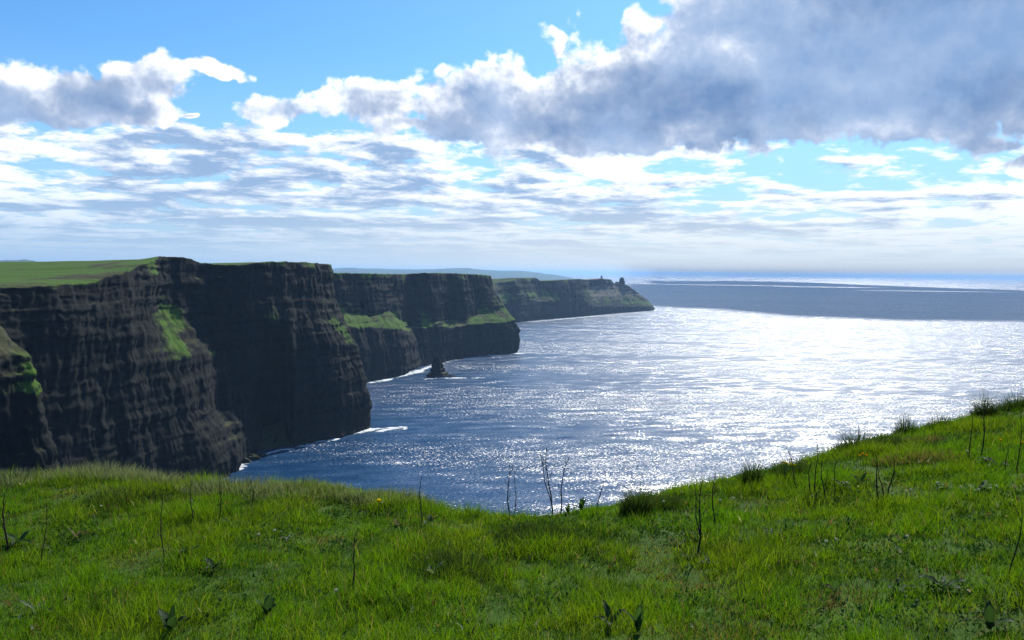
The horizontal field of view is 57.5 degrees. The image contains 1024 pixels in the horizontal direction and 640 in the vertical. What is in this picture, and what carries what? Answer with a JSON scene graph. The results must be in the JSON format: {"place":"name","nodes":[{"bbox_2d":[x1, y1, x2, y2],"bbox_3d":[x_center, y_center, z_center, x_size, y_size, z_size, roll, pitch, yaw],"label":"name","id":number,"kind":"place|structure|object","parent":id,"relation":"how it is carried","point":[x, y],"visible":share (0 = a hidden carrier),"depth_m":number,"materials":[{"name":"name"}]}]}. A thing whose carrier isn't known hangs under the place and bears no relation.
{"place":"outdoors","nodes":[
{"label":"outdoors","id":0,"kind":"place"},
{"bbox_2d":[0,259,48,261],"bbox_3d":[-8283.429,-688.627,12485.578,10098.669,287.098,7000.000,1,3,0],"label":"distant hills","id":1,"kind":"structure","parent":0,"point":[23,260],"depth_m":11852.34,"materials":[{"name":"blue"}]},
{"bbox_2d":[0,256,371,479],"bbox_3d":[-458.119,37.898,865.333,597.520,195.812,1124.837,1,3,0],"label":"cliff","id":2,"kind":"structure","parent":0,"point":[179,365],"depth_m":774.96,"materials":[{"name":"brown stone"}]},
{"bbox_2d":[333,273,520,381],"bbox_3d":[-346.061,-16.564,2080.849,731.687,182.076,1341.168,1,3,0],"label":"cliff","id":3,"kind":"structure","parent":0,"point":[400,324],"depth_m":1814.09,"materials":[{"name":"brown stone"}]},
{"bbox_2d":[333,268,573,279],"bbox_3d":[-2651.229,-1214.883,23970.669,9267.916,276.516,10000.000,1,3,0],"label":"hills","id":4,"kind":"structure","parent":0,"point":[495,274],"depth_m":21769.06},
{"bbox_2d":[0,402,1023,639],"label":"ground","id":5,"kind":"structure","parent":0,"point":[867,584],"depth_m":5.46,"materials":[{"name":"green plant"}]},
{"bbox_2d":[0,493,8,551],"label":"dry stalk","id":6,"kind":"object","parent":5,"relation":"on","point":[6,538],"visible":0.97,"depth_m":6.30,"materials":[{"name":"plant"}]},
{"bbox_2d":[0,530,31,544],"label":"broad leaf plant","id":7,"kind":"object","parent":5,"relation":"on","point":[11,535],"visible":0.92,"depth_m":6.47,"materials":[{"name":"green plant"}]},
{"bbox_2d":[0,466,63,488],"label":"grass tussock","id":8,"kind":"object","parent":5,"relation":"on","point":[19,477],"depth_m":8.49,"materials":[{"name":"green plant"}]},
{"bbox_2d":[19,600,54,615],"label":"broad leaf plant","id":9,"kind":"object","parent":5,"relation":"on","point":[26,603],"visible":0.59,"depth_m":5.06,"materials":[{"name":"green plant"}]},
{"bbox_2d":[41,501,50,562],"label":"dry stalk","id":10,"kind":"object","parent":5,"relation":"on","point":[45,530],"visible":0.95,"depth_m":5.96,"materials":[{"name":"plant"}]},
{"bbox_2d":[68,528,87,537],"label":"broad leaf plant","id":11,"kind":"object","parent":5,"relation":"on","point":[77,534],"visible":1,"depth_m":6.52,"materials":[{"name":"plant"}]},
{"bbox_2d":[40,458,170,481],"bbox_3d":[-3.672,1.437,8.519,1.293,0.377,0.781,1,3,0],"label":"grass tussock","id":12,"kind":"object","parent":5,"relation":"on","point":[112,471],"depth_m":8.43,"materials":[{"name":"green plant"}]},
{"bbox_2d":[78,484,186,511],"bbox_3d":[-3.064,1.402,7.538,0.880,0.213,0.697,1,3,0],"label":"grass tussock","id":13,"kind":"object","parent":5,"relation":"on","point":[131,496],"depth_m":7.52,"materials":[{"name":"green plant"}]},
{"bbox_2d":[100,465,202,485],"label":"grass tussock","id":14,"kind":"object","parent":5,"relation":"on","point":[155,478],"depth_m":8.27,"materials":[{"name":"green plant"}]},
{"bbox_2d":[158,493,164,558],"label":"dry stalk","id":15,"kind":"object","parent":5,"relation":"on","point":[160,530],"visible":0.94,"depth_m":5.95,"materials":[{"name":"plant"}]},
{"bbox_2d":[157,605,187,631],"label":"broad leaf plant","id":16,"kind":"object","parent":5,"relation":"on","point":[170,617],"visible":0.92,"depth_m":4.67,"materials":[{"name":"green plant"}]},
{"bbox_2d":[180,545,198,552],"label":"broad leaf plant","id":17,"kind":"object","parent":5,"relation":"on","point":[194,547],"visible":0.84,"depth_m":6.03,"materials":[{"name":"green plant"}]},
{"bbox_2d":[189,484,194,525],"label":"dry stalk","id":18,"kind":"object","parent":5,"relation":"on","point":[190,504],"visible":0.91,"depth_m":6.76,"materials":[{"name":"plant"}]},
{"bbox_2d":[201,557,226,568],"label":"broad leaf plant","id":19,"kind":"object","parent":5,"relation":"on","point":[210,563],"visible":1,"depth_m":5.78,"materials":[{"name":"green plant"}]},
{"bbox_2d":[218,478,221,525],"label":"dry stalk","id":20,"kind":"object","parent":5,"relation":"on","point":[219,503],"visible":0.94,"depth_m":6.71,"materials":[{"name":"plant"}]},
{"bbox_2d":[215,518,242,525],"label":"broad leaf plant","id":21,"kind":"object","parent":5,"relation":"on","point":[227,521],"visible":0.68,"depth_m":6.77,"materials":[{"name":"green plant"}]},
{"bbox_2d":[175,472,287,496],"bbox_3d":[-2.374,1.401,7.979,1.046,0.214,0.602,1,3,0],"label":"grass tussock","id":22,"kind":"object","parent":5,"relation":"on","point":[228,485],"depth_m":7.95,"materials":[{"name":"green plant"}]},
{"bbox_2d":[256,595,278,615],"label":"broad leaf plant","id":23,"kind":"object","parent":5,"relation":"on","point":[269,604],"visible":0.88,"depth_m":4.84,"materials":[{"name":"green plant"}]},
{"bbox_2d":[235,475,358,501],"bbox_3d":[-1.760,1.391,7.701,1.082,0.191,0.662,1,3,0],"label":"grass tussock","id":24,"kind":"object","parent":5,"relation":"on","point":[282,488],"depth_m":7.68,"materials":[{"name":"green plant"}]},
{"bbox_2d":[317,488,384,503],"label":"grass tussock","id":25,"kind":"object","parent":5,"relation":"on","point":[348,496],"depth_m":7.58,"materials":[{"name":"green plant"}]},
{"bbox_2d":[351,528,358,592],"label":"dry stalk","id":26,"kind":"object","parent":5,"relation":"on","point":[353,562],"visible":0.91,"depth_m":5.14,"materials":[{"name":"plant"}]},
{"bbox_2d":[337,484,446,508],"bbox_3d":[-0.949,1.463,7.539,0.959,0.293,0.586,1,3,0],"label":"grass tussock","id":27,"kind":"object","parent":5,"relation":"on","point":[389,493],"depth_m":7.52,"materials":[{"name":"green plant"}]},
{"bbox_2d":[419,477,422,526],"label":"dry stalk","id":28,"kind":"object","parent":5,"relation":"on","point":[420,507],"visible":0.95,"depth_m":6.70,"materials":[{"name":"plant"}]},
{"bbox_2d":[419,513,438,523],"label":"broad leaf plant","id":29,"kind":"object","parent":5,"relation":"on","point":[428,518],"visible":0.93,"depth_m":6.79,"materials":[{"name":"green plant"}]},
{"bbox_2d":[427,562,442,573],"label":"broad leaf plant","id":30,"kind":"object","parent":5,"relation":"on","point":[430,568],"visible":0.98,"depth_m":5.54,"materials":[{"name":"green plant"}]},
{"bbox_2d":[404,545,512,583],"bbox_3d":[-0.327,1.493,5.750,0.717,0.214,0.578,1,3,0],"label":"grass tussock","id":31,"kind":"object","parent":5,"relation":"on","point":[451,561],"depth_m":5.73,"materials":[{"name":"green plant"}]},
{"bbox_2d":[505,462,512,516],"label":"dry stalk","id":32,"kind":"object","parent":5,"relation":"on","point":[508,489],"visible":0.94,"depth_m":7.13,"materials":[{"name":"plant"}]},
{"bbox_2d":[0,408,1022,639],"bbox_3d":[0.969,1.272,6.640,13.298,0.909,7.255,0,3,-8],"label":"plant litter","id":33,"kind":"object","parent":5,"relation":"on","point":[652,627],"visible":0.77,"depth_m":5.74,"materials":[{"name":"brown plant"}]},
{"bbox_2d":[5,401,1023,639],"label":"weeds","id":34,"kind":"object","parent":5,"relation":"on","point":[913,605],"visible":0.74,"depth_m":5.60,"materials":[{"name":"green plant"}]},
{"bbox_2d":[483,515,583,547],"bbox_3d":[0.156,1.453,6.518,0.726,0.193,0.597,1,3,0],"label":"grass tussock","id":35,"kind":"object","parent":5,"relation":"on","point":[517,533],"depth_m":6.52,"materials":[{"name":"green plant"}]},
{"bbox_2d":[540,448,552,514],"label":"dry stalk","id":36,"kind":"object","parent":5,"relation":"on","point":[550,496],"visible":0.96,"depth_m":7.15,"materials":[{"name":"plant"}]},
{"bbox_2d":[560,458,568,513],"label":"dry stalk","id":37,"kind":"object","parent":5,"relation":"on","point":[561,486],"visible":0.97,"depth_m":7.10,"materials":[{"name":"brown plant"}]},
{"bbox_2d":[572,497,585,508],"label":"broad leaf plant","id":38,"kind":"object","parent":5,"relation":"on","point":[581,502],"visible":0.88,"depth_m":7.15,"materials":[{"name":"green plant"}]},
{"bbox_2d":[593,599,622,624],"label":"broad leaf plant","id":39,"kind":"object","parent":5,"relation":"on","point":[607,609],"visible":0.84,"depth_m":4.79,"materials":[{"name":"green plant"}]},
{"bbox_2d":[623,603,643,631],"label":"broad leaf plant","id":40,"kind":"object","parent":5,"relation":"on","point":[639,615],"visible":0.97,"depth_m":4.59,"materials":[{"name":"green plant"}]},
{"bbox_2d":[614,479,666,515],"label":"grass tussock","id":41,"kind":"object","parent":5,"relation":"on","point":[642,503],"depth_m":6.98,"materials":[{"name":"green plant"}]},
{"bbox_2d":[645,485,682,510],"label":"grass tussock","id":42,"kind":"object","parent":5,"relation":"on","point":[672,499],"depth_m":7.15,"materials":[{"name":"green plant"}]},
{"bbox_2d":[670,538,685,543],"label":"broad leaf plant","id":43,"kind":"object","parent":5,"relation":"on","point":[674,539],"visible":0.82,"depth_m":6.18,"materials":[{"name":"green plant"}]},
{"bbox_2d":[650,582,718,598],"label":"grass tussock","id":44,"kind":"object","parent":5,"relation":"on","point":[675,588],"depth_m":5.27,"materials":[{"name":"green plant"}]},
{"bbox_2d":[694,480,702,552],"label":"dry stalk","id":45,"kind":"object","parent":5,"relation":"on","point":[699,533],"visible":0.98,"depth_m":5.94,"materials":[{"name":"plant"}]},
{"bbox_2d":[686,528,710,537],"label":"broad leaf plant","id":46,"kind":"object","parent":5,"relation":"on","point":[695,533],"visible":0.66,"depth_m":6.26,"materials":[{"name":"green plant"}]},
{"bbox_2d":[697,556,718,563],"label":"broad leaf plant","id":47,"kind":"object","parent":5,"relation":"on","point":[708,560],"visible":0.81,"depth_m":5.68,"materials":[{"name":"green plant"}]},
{"bbox_2d":[712,478,715,523],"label":"dry stalk","id":48,"kind":"object","parent":5,"relation":"on","point":[712,499],"visible":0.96,"depth_m":6.51,"materials":[{"name":"plant"}]},
{"bbox_2d":[664,617,799,639],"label":"grass tussock","id":49,"kind":"object","parent":5,"relation":"on","point":[776,626],"depth_m":4.47,"materials":[{"name":"green plant"}]},
{"bbox_2d":[731,452,770,484],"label":"grass tussock","id":50,"kind":"object","parent":5,"relation":"on","point":[751,472],"depth_m":7.77,"materials":[{"name":"green plant"}]},
{"bbox_2d":[782,461,795,478],"bbox_3d":[2.336,1.282,7.883,0.122,0.190,0.115,1,3,0],"label":"flower cluster","id":51,"kind":"object","parent":5,"relation":"on","point":[786,463],"visible":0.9,"depth_m":7.87,"materials":[{"name":"yellow plant"}]},
{"bbox_2d":[768,452,810,474],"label":"grass tussock","id":52,"kind":"object","parent":5,"relation":"on","point":[799,465],"depth_m":8.13,"materials":[{"name":"green plant"}]},
{"bbox_2d":[784,518,795,528],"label":"broad leaf plant","id":53,"kind":"object","parent":5,"relation":"on","point":[786,523],"visible":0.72,"depth_m":6.18,"materials":[{"name":"green plant"}]},
{"bbox_2d":[786,447,796,487],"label":"dry stalk","id":54,"kind":"object","parent":5,"relation":"on","point":[792,470],"visible":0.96,"depth_m":7.54,"materials":[{"name":"plant"}]},
{"bbox_2d":[807,458,812,492],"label":"dry stalk","id":55,"kind":"object","parent":5,"relation":"on","point":[808,475],"visible":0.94,"depth_m":7.18,"materials":[{"name":"plant"}]},
{"bbox_2d":[814,438,819,491],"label":"dry stalk","id":56,"kind":"object","parent":5,"relation":"on","point":[816,466],"visible":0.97,"depth_m":7.32,"materials":[{"name":"plant"}]},
{"bbox_2d":[810,490,825,499],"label":"broad leaf plant","id":57,"kind":"object","parent":5,"relation":"on","point":[817,495],"visible":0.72,"depth_m":7.15,"materials":[{"name":"green plant"}]},
{"bbox_2d":[821,460,824,494],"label":"dry stalk","id":58,"kind":"object","parent":5,"relation":"on","point":[822,479],"visible":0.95,"depth_m":7.17,"materials":[{"name":"plant"}]},
{"bbox_2d":[821,580,843,591],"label":"broad leaf plant","id":59,"kind":"object","parent":5,"relation":"on","point":[835,586],"visible":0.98,"depth_m":4.88,"materials":[{"name":"green plant"}]},
{"bbox_2d":[833,461,836,495],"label":"dry stalk","id":60,"kind":"object","parent":5,"relation":"on","point":[834,479],"visible":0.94,"depth_m":7.15,"materials":[{"name":"plant"}]},
{"bbox_2d":[831,478,857,487],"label":"broad leaf plant","id":61,"kind":"object","parent":5,"relation":"on","point":[839,482],"visible":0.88,"depth_m":7.30,"materials":[{"name":"green plant"}]},
{"bbox_2d":[844,517,853,524],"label":"broad leaf plant","id":62,"kind":"object","parent":5,"relation":"on","point":[848,521],"visible":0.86,"depth_m":6.19,"materials":[{"name":"green plant"}]},
{"bbox_2d":[830,425,884,453],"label":"grass tussock","id":63,"kind":"object","parent":5,"relation":"on","point":[853,441],"depth_m":8.91,"materials":[{"name":"green plant"}]},
{"bbox_2d":[851,472,868,483],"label":"broad leaf plant","id":64,"kind":"object","parent":5,"relation":"on","point":[857,478],"visible":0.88,"depth_m":7.32,"materials":[{"name":"green plant"}]},
{"bbox_2d":[858,452,867,471],"bbox_3d":[2.880,1.192,7.646,0.042,0.208,0.088,-1,3,-30],"label":"flower cluster","id":65,"kind":"object","parent":5,"relation":"on","point":[866,455],"visible":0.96,"depth_m":7.65,"materials":[{"name":"plant"}]},
{"bbox_2d":[874,452,878,498],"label":"dry stalk","id":66,"kind":"object","parent":5,"relation":"on","point":[876,476],"visible":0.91,"depth_m":6.66,"materials":[{"name":"plant"}]},
{"bbox_2d":[878,470,884,502],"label":"dry stalk","id":67,"kind":"object","parent":5,"relation":"on","point":[881,485],"visible":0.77,"depth_m":6.67,"materials":[{"name":"plant"}]},
{"bbox_2d":[885,461,894,497],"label":"dry stalk","id":68,"kind":"object","parent":5,"relation":"on","point":[891,479],"visible":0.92,"depth_m":6.67,"materials":[{"name":"plant"}]},
{"bbox_2d":[872,428,911,444],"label":"grass tussock","id":69,"kind":"object","parent":5,"relation":"on","point":[884,437],"depth_m":9.14,"materials":[{"name":"green plant"}]},
{"bbox_2d":[885,577,918,592],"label":"broad leaf plant","id":70,"kind":"object","parent":5,"relation":"on","point":[897,582],"visible":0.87,"depth_m":4.80,"materials":[{"name":"green plant"}]},
{"bbox_2d":[890,409,920,434],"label":"grass tussock","id":71,"kind":"object","parent":5,"relation":"on","point":[905,426],"depth_m":9.88,"materials":[{"name":"green plant"}]},
{"bbox_2d":[869,446,967,467],"bbox_3d":[3.511,1.179,8.011,0.907,0.197,0.544,1,3,0],"label":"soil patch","id":72,"kind":"object","parent":5,"relation":"on","point":[922,456],"depth_m":7.96,"materials":[{"name":"brown soil"}]},
{"bbox_2d":[889,434,948,444],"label":"grass tussock","id":73,"kind":"object","parent":5,"relation":"on","point":[928,437],"depth_m":9.08,"materials":[{"name":"green plant"}]},
{"bbox_2d":[922,409,956,430],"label":"grass tussock","id":74,"kind":"object","parent":5,"relation":"on","point":[939,421],"depth_m":10.01,"materials":[{"name":"green plant"}]},
{"bbox_2d":[917,573,968,588],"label":"broad leaf plant","id":75,"kind":"object","parent":5,"relation":"on","point":[942,585],"visible":1,"depth_m":4.74,"materials":[{"name":"green plant"}]},
{"bbox_2d":[933,483,952,490],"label":"broad leaf plant","id":76,"kind":"object","parent":5,"relation":"on","point":[942,485],"visible":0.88,"depth_m":6.78,"materials":[{"name":"green plant"}]},
{"bbox_2d":[968,406,972,457],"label":"dry stalk","id":77,"kind":"object","parent":5,"relation":"on","point":[971,433],"visible":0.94,"depth_m":7.79,"materials":[{"name":"plant"}]},
{"bbox_2d":[960,480,992,491],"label":"broad leaf plant","id":78,"kind":"object","parent":5,"relation":"on","point":[982,485],"visible":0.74,"depth_m":6.49,"materials":[{"name":"green plant"}]},
{"bbox_2d":[980,400,988,454],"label":"dry stalk","id":79,"kind":"object","parent":5,"relation":"on","point":[983,423],"visible":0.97,"depth_m":7.82,"materials":[{"name":"plant"}]},
{"bbox_2d":[965,386,1008,417],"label":"grass tussock","id":80,"kind":"object","parent":5,"relation":"on","point":[991,409],"depth_m":10.62,"materials":[{"name":"green plant"}]},
{"bbox_2d":[976,457,1011,466],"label":"broad leaf plant","id":81,"kind":"object","parent":5,"relation":"on","point":[987,458],"visible":0.56,"depth_m":7.46,"materials":[{"name":"green plant"}]},
{"bbox_2d":[972,600,1016,628],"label":"broad leaf plant","id":82,"kind":"object","parent":5,"relation":"on","point":[989,614],"visible":0.94,"depth_m":4.12,"materials":[{"name":"green plant"}]},
{"bbox_2d":[995,386,1023,410],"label":"grass tussock","id":83,"kind":"object","parent":5,"relation":"on","point":[1011,403],"depth_m":10.77,"materials":[{"name":"green plant"}]},
{"bbox_2d":[1009,511,1021,576],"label":"dry stalk","id":84,"kind":"object","parent":5,"relation":"on","point":[1016,546],"visible":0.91,"depth_m":4.69,"materials":[{"name":"plant"}]},
{"bbox_2d":[1016,425,1021,472],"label":"dry stalk","id":85,"kind":"object","parent":5,"relation":"on","point":[1019,448],"visible":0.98,"depth_m":6.91,"materials":[{"name":"plant"}]},
{"bbox_2d":[0,0,1023,278],"label":"sky","id":86,"kind":"structure","parent":0,"point":[837,138],"materials":[{"name":"blue"}]},
{"bbox_2d":[492,278,654,322],"bbox_3d":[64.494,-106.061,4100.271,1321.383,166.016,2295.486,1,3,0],"label":"headland","id":87,"kind":"structure","parent":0,"point":[526,299],"depth_m":3744.74,"materials":[{"name":"grey stone"}]},
{"bbox_2d":[619,277,624,283],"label":"rock pinnacle","id":88,"kind":"object","parent":87,"relation":"on","point":[621,281],"visible":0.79,"depth_m":4464.94,"materials":[{"name":"grey stone"}]},
{"bbox_2d":[224,273,1023,516],"bbox_3d":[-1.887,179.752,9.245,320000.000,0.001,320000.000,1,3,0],"label":"sea","id":89,"kind":"structure","parent":0,"point":[698,376],"depth_m":1454.99,"materials":[{"name":"blue liquid"}]},
{"bbox_2d":[243,457,250,463],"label":"boulder","id":90,"kind":"object","parent":89,"relation":"in","point":[246,460],"visible":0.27,"depth_m":868.32,"materials":[{"name":"grey stone"}]},
{"bbox_2d":[246,452,260,460],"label":"boulder","id":91,"kind":"object","parent":89,"relation":"in","point":[252,456],"visible":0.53,"depth_m":881.09,"materials":[{"name":"grey stone"}]},
{"bbox_2d":[255,453,268,456],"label":"boulder","id":92,"kind":"object","parent":89,"relation":"in","point":[260,454],"visible":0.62,"depth_m":898.25,"materials":[{"name":"grey stone"}]},
{"bbox_2d":[426,355,448,376],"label":"sea stack","id":93,"kind":"object","parent":89,"relation":"in","point":[437,369],"visible":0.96,"depth_m":1600.16,"materials":[{"name":"grey stone"}]},
{"bbox_2d":[239,312,648,469],"bbox_3d":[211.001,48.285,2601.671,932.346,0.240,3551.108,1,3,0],"label":"sea foam","id":94,"kind":"object","parent":89,"relation":"on","point":[382,430],"visible":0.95,"depth_m":1079.10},
{"bbox_2d":[702,582,877,623],"bbox_3d":[1.439,1.457,4.825,0.903,0.154,0.501,1,3,0],"label":"grass tussock","id":95,"kind":"object","parent":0,"point":[832,602],"depth_m":4.79,"materials":[{"name":"green plant"}]}
]}

